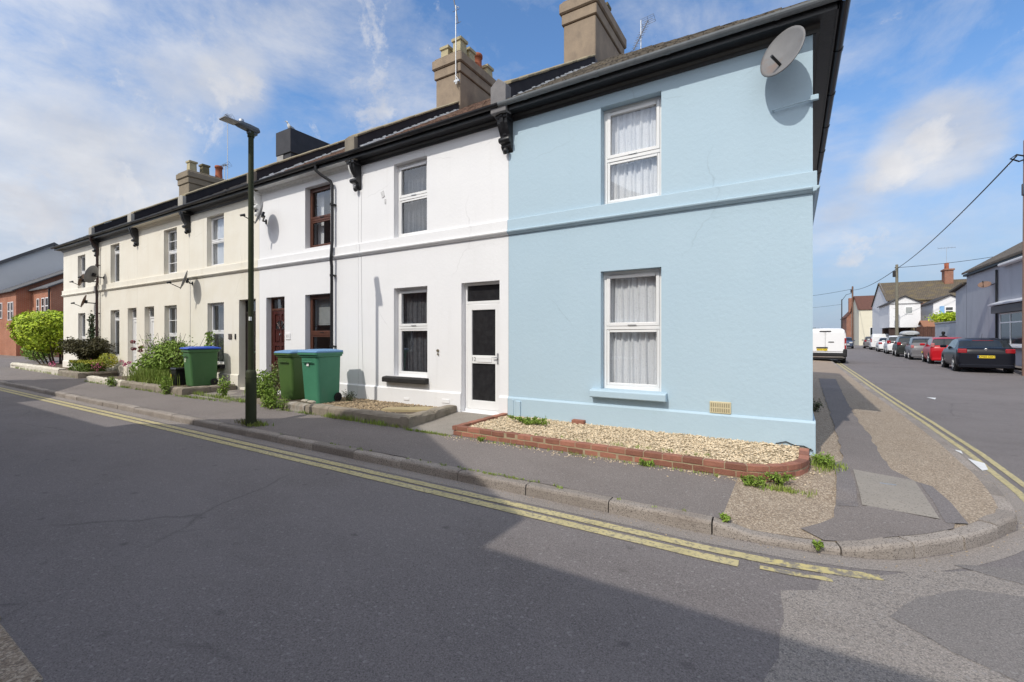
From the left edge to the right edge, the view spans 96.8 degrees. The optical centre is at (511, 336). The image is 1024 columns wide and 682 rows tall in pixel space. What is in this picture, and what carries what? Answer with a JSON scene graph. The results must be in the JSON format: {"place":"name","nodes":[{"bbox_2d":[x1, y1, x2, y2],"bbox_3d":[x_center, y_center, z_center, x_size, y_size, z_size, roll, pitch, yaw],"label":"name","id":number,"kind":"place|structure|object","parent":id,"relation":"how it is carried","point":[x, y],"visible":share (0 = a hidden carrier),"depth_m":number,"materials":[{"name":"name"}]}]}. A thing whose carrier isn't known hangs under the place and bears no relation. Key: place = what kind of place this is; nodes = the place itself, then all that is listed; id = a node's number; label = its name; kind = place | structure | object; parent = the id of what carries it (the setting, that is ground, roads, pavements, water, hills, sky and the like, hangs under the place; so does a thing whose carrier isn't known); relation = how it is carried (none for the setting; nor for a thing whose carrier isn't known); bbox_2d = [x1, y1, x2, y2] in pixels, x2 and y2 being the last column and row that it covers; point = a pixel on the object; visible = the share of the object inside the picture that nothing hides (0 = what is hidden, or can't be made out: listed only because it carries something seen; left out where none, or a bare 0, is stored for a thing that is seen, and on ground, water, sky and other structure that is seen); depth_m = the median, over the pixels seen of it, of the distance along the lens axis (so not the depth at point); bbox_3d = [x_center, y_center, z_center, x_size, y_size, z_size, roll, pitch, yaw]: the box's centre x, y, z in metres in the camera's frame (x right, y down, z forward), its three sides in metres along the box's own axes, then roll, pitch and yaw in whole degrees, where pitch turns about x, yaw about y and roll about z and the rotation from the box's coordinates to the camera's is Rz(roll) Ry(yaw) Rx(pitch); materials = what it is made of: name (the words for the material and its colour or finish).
{"place":"outdoors","nodes":[
{"label":"outdoors","id":0,"kind":"place"},
{"bbox_2d":[0,355,63,381],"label":"pavement","id":1,"kind":"structure","parent":0,"point":[8,373],"depth_m":19.98,"materials":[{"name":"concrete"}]},
{"bbox_2d":[10,362,65,374],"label":"wall","id":2,"kind":"structure","parent":1,"relation":"on","point":[40,368],"depth_m":20.18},
{"bbox_2d":[34,363,62,366],"bbox_3d":[-21.710,1.410,24.561,4.400,0.020,5.200,0,0,32],"label":"garden bed","id":3,"kind":"object","parent":2,"relation":"in","point":[57,365],"visible":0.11,"depth_m":23.21,"materials":[{"name":"soil"}]},
{"bbox_2d":[5,309,63,363],"bbox_3d":[-23.965,0.023,23.935,3.566,2.894,3.547,0,0,32],"label":"hedge","id":4,"kind":"object","parent":3,"relation":"on","point":[38,330],"visible":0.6,"depth_m":22.73,"materials":[{"name":"green plant"}]},
{"bbox_2d":[20,347,55,360],"bbox_3d":[-28.791,0.849,27.614,2.994,1.266,1.294,0,0,32],"label":"hedge","id":5,"kind":"object","parent":1,"relation":"on","point":[27,353],"visible":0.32,"depth_m":27.20,"materials":[{"name":"green plant"}]},
{"bbox_2d":[303,397,436,413],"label":"gravel","id":6,"kind":"structure","parent":0,"point":[373,405],"depth_m":9.53,"materials":[{"name":"gravel"}]},
{"bbox_2d":[297,349,342,403],"bbox_3d":[-4.152,0.843,9.923,0.603,1.155,0.796,0,0,28],"label":"wheelie bin","id":7,"kind":"object","parent":6,"relation":"on","point":[321,373],"visible":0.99,"depth_m":9.69,"materials":[{"name":"green plastic"}]},
{"bbox_2d":[381,406,433,411],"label":"stone slab","id":8,"kind":"structure","parent":6,"relation":"on","point":[404,409],"depth_m":8.71,"materials":[{"name":"stone"}]},
{"bbox_2d":[13,376,737,517],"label":"pavement","id":9,"kind":"structure","parent":0,"point":[704,494],"depth_m":6.17,"materials":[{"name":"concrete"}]},
{"bbox_2d":[58,370,117,377],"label":"wall","id":10,"kind":"structure","parent":9,"relation":"on","point":[70,373],"depth_m":17.36,"materials":[{"name":"concrete"}]},
{"bbox_2d":[87,376,125,386],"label":"wall","id":11,"kind":"structure","parent":9,"relation":"on","point":[95,378],"depth_m":15.08,"materials":[{"name":"paint"}]},
{"bbox_2d":[158,375,174,394],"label":"weed","id":12,"kind":"object","parent":9,"relation":"on","point":[164,387],"visible":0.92,"depth_m":12.20,"materials":[{"name":"green plant"}]},
{"bbox_2d":[120,381,235,395],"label":"wall","id":13,"kind":"structure","parent":9,"relation":"on","point":[173,389],"depth_m":12.64,"materials":[{"name":"concrete"}]},
{"bbox_2d":[106,376,216,386],"bbox_3d":[-11.275,1.419,14.508,6.919,0.016,1.350,0,0,32],"label":"garden bed","id":14,"kind":"object","parent":13,"relation":"in","point":[126,379],"visible":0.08,"depth_m":15.21,"materials":[{"name":"soil"}]},
{"bbox_2d":[122,367,179,385],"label":"ornamental grass","id":15,"kind":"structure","parent":14,"relation":"on","point":[153,376],"depth_m":13.60,"materials":[{"name":"plant"}]},
{"bbox_2d":[120,333,204,373],"bbox_3d":[-11.343,0.633,14.660,4.216,1.549,1.226,0,0,32],"label":"flowering shrub","id":16,"kind":"object","parent":14,"relation":"on","point":[167,355],"visible":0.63,"depth_m":14.03,"materials":[{"name":"green plant"}]},
{"bbox_2d":[170,367,185,384],"bbox_3d":[-9.818,1.150,13.403,0.367,0.500,0.324,0,0,32],"label":"recycling caddy","id":17,"kind":"object","parent":14,"relation":"on","point":[179,373],"visible":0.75,"depth_m":13.30,"materials":[{"name":"black plastic"}]},
{"bbox_2d":[179,346,220,385],"bbox_3d":[-9.033,0.838,13.207,0.670,1.125,0.890,0,0,38],"label":"wheelie bin","id":18,"kind":"object","parent":14,"relation":"on","point":[200,364],"visible":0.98,"depth_m":13.00,"materials":[{"name":"green plastic"}]},
{"bbox_2d":[214,375,233,396],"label":"weed","id":19,"kind":"object","parent":9,"relation":"on","point":[222,391],"visible":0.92,"depth_m":11.38,"materials":[{"name":"green plant"}]},
{"bbox_2d":[219,116,259,425],"bbox_3d":[-4.848,-1.124,8.127,0.200,5.560,0.640,0,0,32],"label":"street lamp","id":20,"kind":"object","parent":9,"relation":"on","point":[252,132],"visible":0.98,"depth_m":8.24,"materials":[{"name":"black metal"}]},
{"bbox_2d":[257,368,279,406],"bbox_3d":[-5.407,1.150,10.011,0.666,1.012,0.450,0,0,32],"label":"weed","id":21,"kind":"object","parent":9,"relation":"on","point":[268,381],"visible":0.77,"depth_m":9.94,"materials":[{"name":"green plant"}]},
{"bbox_2d":[263,391,280,409],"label":"weed","id":22,"kind":"object","parent":9,"relation":"on","point":[271,400],"visible":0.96,"depth_m":9.74,"materials":[{"name":"green plant"}]},
{"bbox_2d":[288,401,308,411],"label":"wall","id":23,"kind":"structure","parent":9,"relation":"on","point":[297,406],"depth_m":9.41,"materials":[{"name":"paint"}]},
{"bbox_2d":[275,395,301,401],"bbox_3d":[-5.181,1.450,10.787,1.800,0.016,1.318,0,0,32],"label":"garden bed","id":24,"kind":"object","parent":23,"relation":"in","point":[298,400],"visible":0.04,"depth_m":10.38,"materials":[{"name":"concrete"}]},
{"bbox_2d":[274,349,304,399],"bbox_3d":[-5.095,0.877,10.775,0.636,1.145,0.796,0,0,30],"label":"wheelie bin","id":25,"kind":"object","parent":24,"relation":"on","point":[291,375],"visible":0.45,"depth_m":10.49,"materials":[{"name":"green plastic"}]},
{"bbox_2d":[305,403,456,427],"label":"wall","id":26,"kind":"structure","parent":9,"relation":"on","point":[415,418],"depth_m":8.28,"materials":[{"name":"concrete"}]},
{"bbox_2d":[16,367,847,511],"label":"verge grass","id":27,"kind":"structure","parent":9,"relation":"on","point":[771,487],"depth_m":7.12,"materials":[{"name":"green plant"}]},
{"bbox_2d":[452,413,809,481],"bbox_3d":[1.454,1.523,6.533,4.748,0.255,1.553,0,0,32],"label":"brick planter","id":28,"kind":"object","parent":9,"relation":"on","point":[800,466],"visible":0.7,"depth_m":5.59,"materials":[{"name":"red brick"}]},
{"bbox_2d":[470,415,810,463],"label":"gravel","id":29,"kind":"structure","parent":28,"relation":"in","point":[643,435],"depth_m":6.30,"materials":[{"name":"beige gravel"}]},
{"bbox_2d":[507,415,549,424],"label":"weed","id":30,"kind":"object","parent":29,"relation":"on","point":[534,420],"visible":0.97,"depth_m":7.51,"materials":[{"name":"green plant"}]},
{"bbox_2d":[450,436,825,484],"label":"spilt gravel","id":31,"kind":"structure","parent":9,"relation":"on","point":[739,480],"depth_m":5.63,"materials":[{"name":"gravel"}]},
{"bbox_2d":[411,412,491,434],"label":"path","id":32,"kind":"structure","parent":0,"point":[444,424],"depth_m":8.07,"materials":[{"name":"concrete"}]},
{"bbox_2d":[0,345,1023,681],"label":"road","id":33,"kind":"structure","parent":0,"point":[134,553],"depth_m":3.34,"materials":[{"name":"grey asphalt"}]},
{"bbox_2d":[0,616,42,681],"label":"kerb","id":34,"kind":"structure","parent":33,"relation":"on","point":[16,664],"depth_m":2.36,"materials":[{"name":"grey concrete"}]},
{"bbox_2d":[0,242,63,290],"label":"grey gabled building","id":35,"kind":"structure","parent":33,"relation":"on","point":[30,265],"depth_m":42.26,"materials":[{"name":"grey"}]},
{"bbox_2d":[0,270,63,355],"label":"brick house","id":36,"kind":"structure","parent":33,"relation":"on","point":[15,300],"depth_m":37.33,"materials":[{"name":"red brick"}]},
{"bbox_2d":[28,278,63,357],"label":"brick house","id":37,"kind":"structure","parent":33,"relation":"on","point":[45,297],"depth_m":35.03,"materials":[{"name":"red brick"}]},
{"bbox_2d":[50,214,127,367],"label":"terraced house","id":38,"kind":"structure","parent":33,"relation":"on","point":[79,256],"depth_m":20.36,"materials":[{"name":"grey paint"}]},
{"bbox_2d":[86,160,225,375],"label":"terraced house","id":39,"kind":"structure","parent":33,"relation":"on","point":[116,302],"depth_m":18.07,"materials":[{"name":"grey paint"}]},
{"bbox_2d":[78,265,103,282],"bbox_3d":[-16.989,-2.526,18.399,0.626,0.699,0.729,0,0,32],"label":"satellite dish","id":40,"kind":"object","parent":39,"relation":"attached to","point":[91,274],"visible":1,"depth_m":18.25,"materials":[{"name":"black plastic"}]},
{"bbox_2d":[86,310,98,356],"bbox_3d":[-17.528,0.357,18.967,0.944,2.942,0.370,0,0,32],"label":"climbing plant","id":41,"kind":"object","parent":39,"relation":"attached to","point":[91,332],"visible":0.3,"depth_m":18.91,"materials":[{"name":"green plant"}]},
{"bbox_2d":[125,128,329,369],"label":"terraced house","id":42,"kind":"structure","parent":33,"relation":"on","point":[163,259],"depth_m":15.96,"materials":[{"name":"grey paint"}]},
{"bbox_2d":[168,229,176,273],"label":"window","id":43,"kind":"structure","parent":42,"relation":"in","point":[174,251],"depth_m":15.92,"materials":[{"name":"white plastic"}]},
{"bbox_2d":[169,305,176,342],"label":"window","id":44,"kind":"structure","parent":42,"relation":"in","point":[171,334],"depth_m":15.86,"materials":[{"name":"white plastic"}]},
{"bbox_2d":[176,139,344,389],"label":"terraced house","id":45,"kind":"structure","parent":33,"relation":"on","point":[218,269],"depth_m":13.63,"materials":[{"name":"grey paint"}]},
{"bbox_2d":[211,215,223,265],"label":"window","id":46,"kind":"structure","parent":45,"relation":"in","point":[217,238],"depth_m":14.32,"materials":[{"name":"white plastic"}]},
{"bbox_2d":[212,303,223,363],"bbox_3d":[-8.981,-0.119,14.159,1.102,1.962,0.246,0,0,32],"label":"window","id":47,"kind":"structure","parent":45,"relation":"in","point":[220,306],"depth_m":14.33,"materials":[{"name":"white plastic"}]},
{"bbox_2d":[247,314,255,369],"bbox_3d":[-7.479,0.375,13.195,0.770,2.091,0.075,0,0,32],"label":"front door","id":48,"kind":"structure","parent":45,"relation":"in","point":[247,314],"depth_m":13.18,"materials":[{"name":"brown wood"}]},
{"bbox_2d":[0,389,738,565],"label":"yellow line","id":49,"kind":"object","parent":33,"relation":"on","point":[711,557],"visible":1,"depth_m":4.76,"materials":[{"name":"paint"}]},
{"bbox_2d":[245,35,495,397],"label":"terraced house","id":50,"kind":"structure","parent":33,"relation":"on","point":[308,264],"depth_m":11.75,"materials":[{"name":"grey paint"}]},
{"bbox_2d":[273,310,284,388],"bbox_3d":[-6.317,0.350,12.431,0.750,2.141,0.075,0,0,32],"label":"front door","id":51,"kind":"structure","parent":50,"relation":"in","point":[278,316],"depth_m":12.49,"materials":[{"name":"brown wood"}]},
{"bbox_2d":[310,294,329,348],"bbox_3d":[-4.735,-0.128,11.519,1.050,1.964,0.191,0,0,32],"label":"window","id":52,"kind":"structure","parent":50,"relation":"in","point":[319,304],"depth_m":11.67,"materials":[{"name":"brown wood"}]},
{"bbox_2d":[310,184,330,247],"bbox_3d":[-4.762,-3.025,11.476,1.010,1.557,0.090,0,0,32],"label":"window","id":53,"kind":"structure","parent":50,"relation":"in","point":[323,218],"depth_m":11.65,"materials":[{"name":"brown wood"}]},
{"bbox_2d":[453,0,459,84],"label":"tv aerial","id":54,"kind":"object","parent":50,"relation":"attached to","point":[456,80],"visible":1,"depth_m":13.49,"materials":[{"name":"metal"}]},
{"bbox_2d":[0,387,769,563],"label":"yellow line","id":55,"kind":"object","parent":33,"relation":"on","point":[662,538],"visible":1,"depth_m":4.82,"materials":[{"name":"paint"}]},
{"bbox_2d":[345,0,626,414],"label":"terraced house","id":56,"kind":"structure","parent":33,"relation":"on","point":[432,252],"depth_m":9.32,"materials":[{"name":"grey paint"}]},
{"bbox_2d":[398,158,426,236],"bbox_3d":[-2.056,-2.974,9.871,1.072,1.692,0.241,0,0,32],"label":"window","id":57,"kind":"structure","parent":56,"relation":"in","point":[412,177],"depth_m":9.97,"materials":[{"name":"white plastic"}]},
{"bbox_2d":[398,287,426,376],"bbox_3d":[-2.052,-0.114,9.869,1.082,1.992,0.242,0,0,32],"label":"window","id":58,"kind":"structure","parent":56,"relation":"in","point":[412,302],"depth_m":9.98,"materials":[{"name":"white plastic"}]},
{"bbox_2d":[467,303,499,410],"bbox_3d":[-0.556,0.386,8.817,0.788,2.057,0.125,0,0,32],"label":"front door","id":59,"kind":"structure","parent":56,"relation":"in","point":[483,320],"depth_m":8.84,"materials":[{"name":"white plastic"}]},
{"bbox_2d":[0,359,1016,559],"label":"kerb","id":60,"kind":"structure","parent":33,"relation":"on","point":[996,525],"depth_m":4.43,"materials":[{"name":"concrete"}]},
{"bbox_2d":[0,359,1023,571],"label":"gutter channel","id":61,"kind":"object","parent":33,"relation":"on","point":[983,554],"visible":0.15,"depth_m":4.12,"materials":[{"name":"grey concrete"}]},
{"bbox_2d":[497,0,850,455],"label":"terraced house","id":62,"kind":"structure","parent":33,"relation":"on","point":[663,198],"depth_m":6.83,"materials":[{"name":"blue paint"}]},
{"bbox_2d":[604,96,660,203],"bbox_3d":[1.989,-2.969,7.392,1.082,1.682,0.210,0,0,32],"label":"window","id":63,"kind":"structure","parent":62,"relation":"in","point":[632,132],"depth_m":7.42,"materials":[{"name":"white plastic"}]},
{"bbox_2d":[604,268,660,391],"bbox_3d":[1.974,-0.119,7.367,1.082,2.002,0.201,0,0,32],"label":"window","id":64,"kind":"structure","parent":62,"relation":"in","point":[632,298],"depth_m":7.41,"materials":[{"name":"white plastic"}]},
{"bbox_2d":[760,25,805,76],"bbox_3d":[3.446,-3.636,5.841,0.383,0.660,0.577,0,0,7],"label":"satellite dish","id":65,"kind":"object","parent":62,"relation":"attached to","point":[783,50],"visible":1,"depth_m":5.80,"materials":[{"name":"grey metal"}]},
{"bbox_2d":[760,565,832,581],"bbox_3d":[2.063,1.724,3.315,0.458,0.001,0.069,0,0,23],"label":"yellow line","id":66,"kind":"object","parent":33,"relation":"on","point":[796,573],"visible":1,"depth_m":3.31,"materials":[{"name":"paint"}]},
{"bbox_2d":[770,558,870,578],"bbox_3d":[2.275,1.723,3.383,0.639,0.001,0.119,0,0,21],"label":"yellow line","id":67,"kind":"object","parent":33,"relation":"on","point":[835,571],"visible":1,"depth_m":3.37,"materials":[{"name":"paint"}]},
{"bbox_2d":[813,328,846,362],"bbox_3d":[18.926,0.487,27.574,1.970,1.986,5.050,0,0,33],"label":"parked van","id":68,"kind":"object","parent":33,"relation":"on","point":[829,343],"visible":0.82,"depth_m":25.42,"materials":[{"name":"white paint"}]},
{"bbox_2d":[867,334,888,349],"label":"parked car","id":69,"kind":"object","parent":33,"relation":"on","point":[872,339],"visible":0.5,"depth_m":51.57,"materials":[{"name":"white paint"}]},
{"bbox_2d":[882,335,900,353],"bbox_3d":[34.102,0.699,40.168,2.120,1.650,4.355,0,0,36],"label":"parked car","id":70,"kind":"object","parent":33,"relation":"on","point":[887,347],"visible":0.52,"depth_m":39.00,"materials":[{"name":"white paint"}]},
{"bbox_2d":[764,570,1023,681],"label":"worn road patch","id":71,"kind":"object","parent":33,"relation":"on","point":[840,628],"visible":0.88,"depth_m":2.63,"materials":[{"name":"grey asphalt"}]},
{"bbox_2d":[890,589,1023,681],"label":"patched road","id":72,"kind":"structure","parent":71,"relation":"on","point":[985,629],"depth_m":2.73,"materials":[{"name":"grey asphalt"}]},
{"bbox_2d":[893,264,898,334],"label":"telegraph pole","id":73,"kind":"object","parent":33,"relation":"on","point":[895,275],"visible":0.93,"depth_m":44.23,"materials":[{"name":"brown wood"}]},
{"bbox_2d":[897,155,1016,268],"bbox_3d":[28.579,-6.760,31.011,0.053,0.631,32.026,0,0,34],"label":"overhead wire","id":74,"kind":"object","parent":73,"relation":"attached to","point":[1008,164],"visible":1,"depth_m":22.96,"materials":[{"name":"black plastic"}]},
{"bbox_2d":[890,336,921,356],"bbox_3d":[30.338,0.725,34.735,2.090,1.596,4.355,0,0,36],"label":"parked car","id":75,"kind":"object","parent":33,"relation":"on","point":[898,348],"visible":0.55,"depth_m":33.53,"materials":[{"name":"grey paint"}]},
{"bbox_2d":[903,337,931,359],"bbox_3d":[27.279,0.755,30.160,1.970,1.536,3.605,0,0,36],"label":"parked car","id":76,"kind":"object","parent":33,"relation":"on","point":[913,348],"visible":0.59,"depth_m":29.23,"materials":[{"name":"grey paint"}]},
{"bbox_2d":[832,360,1023,501],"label":"yellow line","id":77,"kind":"object","parent":33,"relation":"on","point":[1017,492],"visible":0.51,"depth_m":7.02,"materials":[{"name":"paint"}]},
{"bbox_2d":[833,359,1023,486],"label":"yellow line","id":78,"kind":"object","parent":33,"relation":"on","point":[1005,471],"visible":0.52,"depth_m":7.42,"materials":[{"name":"paint"}]},
{"bbox_2d":[924,311,955,322],"bbox_3d":[35.179,-0.364,36.657,3.260,3.646,3.219,0,0,32],"label":"garden tree","id":79,"kind":"object","parent":33,"relation":"on","point":[944,317],"visible":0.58,"depth_m":36.23,"materials":[{"name":"green plant"}]},
{"bbox_2d":[920,337,960,363],"bbox_3d":[24.453,0.764,25.676,1.970,1.516,3.505,0,0,36],"label":"parked car","id":80,"kind":"object","parent":33,"relation":"on","point":[932,349],"visible":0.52,"depth_m":24.79,"materials":[{"name":"red paint"}]},
{"bbox_2d":[940,336,1015,372],"bbox_3d":[20.995,0.709,20.642,2.110,1.645,4.305,0,0,36],"label":"parked car","id":81,"kind":"object","parent":33,"relation":"on","point":[957,354],"visible":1,"depth_m":19.17,"materials":[{"name":"black paint"}]},
{"bbox_2d":[955,565,1023,583],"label":"patched road","id":82,"kind":"structure","parent":33,"relation":"on","point":[1013,574],"depth_m":3.34,"materials":[{"name":"asphalt"}]},
{"bbox_2d":[1010,140,1023,375],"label":"telegraph pole","id":83,"kind":"object","parent":33,"relation":"on","point":[1022,189],"visible":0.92,"depth_m":17.77,"materials":[{"name":"grey"}]},
{"bbox_2d":[0,0,1023,327],"label":"sky","id":84,"kind":"structure","parent":0,"point":[103,103],"materials":[{"name":"blue"}]},
{"bbox_2d":[813,359,849,376],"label":"pavement","id":85,"kind":"structure","parent":0,"point":[824,366],"depth_m":20.05,"materials":[{"name":"concrete"}]},
{"bbox_2d":[724,374,997,541],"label":"pebble pavement","id":86,"kind":"structure","parent":0,"point":[906,447],"depth_m":5.11,"materials":[{"name":"beige gravel"}]},
{"bbox_2d":[740,474,766,486],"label":"weed","id":87,"kind":"object","parent":86,"relation":"on","point":[747,480],"visible":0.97,"depth_m":4.82,"materials":[{"name":"green plant"}]},
{"bbox_2d":[764,472,795,485],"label":"weed","id":88,"kind":"object","parent":86,"relation":"on","point":[777,478],"visible":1,"depth_m":4.82,"materials":[{"name":"green plant"}]},
{"bbox_2d":[810,451,837,469],"bbox_3d":[3.694,1.499,5.414,0.259,0.254,0.251,0,0,-38],"label":"weed","id":89,"kind":"object","parent":86,"relation":"on","point":[819,458],"visible":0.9,"depth_m":5.40,"materials":[{"name":"green plant"}]},
{"bbox_2d":[801,378,954,540],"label":"tarmac path","id":90,"kind":"structure","parent":0,"point":[858,450],"depth_m":4.23,"materials":[{"name":"grey asphalt"}]},
{"bbox_2d":[831,465,858,506],"bbox_3d":[3.570,1.581,4.900,0.212,0.085,1.373,0,0,32],"label":"tarmac patch","id":91,"kind":"object","parent":90,"relation":"on","point":[846,487],"visible":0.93,"depth_m":4.67,"materials":[{"name":"grey asphalt"}]},
{"bbox_2d":[853,469,939,518],"bbox_3d":[3.859,1.567,4.643,0.570,0.050,1.245,0,0,32],"label":"concrete paving patch","id":92,"kind":"object","parent":90,"relation":"on","point":[892,493],"visible":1,"depth_m":4.52,"materials":[{"name":"concrete"}]},
{"bbox_2d":[920,483,968,523],"bbox_3d":[4.125,1.589,4.385,0.170,0.026,1.206,0,0,32],"label":"tarmac patch","id":93,"kind":"object","parent":90,"relation":"on","point":[948,511],"visible":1,"depth_m":4.24,"materials":[{"name":"grey asphalt"}]},
{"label":"pavement","id":94,"kind":"structure","parent":0,"visible":0},
{"bbox_2d":[840,298,851,336],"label":"brick house","id":95,"kind":"structure","parent":94,"relation":"on","point":[846,322],"depth_m":104.65,"materials":[{"name":"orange brick"}]},
{"bbox_2d":[850,295,873,344],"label":"cream house","id":96,"kind":"structure","parent":94,"relation":"on","point":[862,317],"depth_m":79.44,"materials":[{"name":"beige paint"}]},
{"bbox_2d":[877,295,922,335],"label":"wing","id":97,"kind":"structure","parent":94,"relation":"on","point":[909,313],"depth_m":47.78,"materials":[{"name":"white paint"}]},
{"bbox_2d":[871,263,966,333],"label":"white terrace","id":98,"kind":"structure","parent":94,"relation":"on","point":[924,291],"depth_m":54.96,"materials":[{"name":"brown tile"}]},
{"bbox_2d":[917,326,933,336],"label":"timber fence","id":99,"kind":"object","parent":94,"relation":"on","point":[929,331],"visible":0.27,"depth_m":44.03,"materials":[{"name":"wood"}]},
{"bbox_2d":[918,320,934,336],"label":"outbuilding","id":100,"kind":"structure","parent":94,"relation":"on","point":[924,323],"depth_m":45.60,"materials":[{"name":"wood"}]},
{"bbox_2d":[921,294,955,320],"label":"wing","id":101,"kind":"structure","parent":94,"relation":"on","point":[945,304],"depth_m":46.96,"materials":[{"name":"paint"}]},
{"bbox_2d":[934,321,955,336],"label":"block wall","id":102,"kind":"structure","parent":94,"relation":"on","point":[948,328],"depth_m":33.24,"materials":[{"name":"grey"}]},
{"bbox_2d":[949,241,1022,365],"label":"grey house","id":103,"kind":"structure","parent":94,"relation":"on","point":[994,310],"depth_m":24.41,"materials":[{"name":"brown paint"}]},
{"bbox_2d":[1000,311,1021,345],"bbox_3d":[23.482,-0.400,20.732,0.082,1.600,6.150,0,0,32],"label":"window","id":104,"kind":"structure","parent":103,"relation":"in","point":[1011,322],"depth_m":22.15,"materials":[{"name":"white plastic"}]},
{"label":"garden bed","id":105,"kind":"structure","parent":0,"visible":0},
{"bbox_2d":[55,336,118,359],"bbox_3d":[-17.394,0.668,18.713,3.552,1.416,1.848,0,0,32],"label":"shrub","id":106,"kind":"object","parent":105,"relation":"on","point":[82,350],"visible":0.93,"depth_m":18.17,"materials":[{"name":"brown plant"}]},
{"bbox_2d":[67,353,117,371],"bbox_3d":[-16.377,1.037,17.823,2.546,0.848,1.009,0,0,32],"label":"hedge","id":107,"kind":"object","parent":105,"relation":"on","point":[80,365],"visible":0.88,"depth_m":17.45,"materials":[{"name":"green plant"}]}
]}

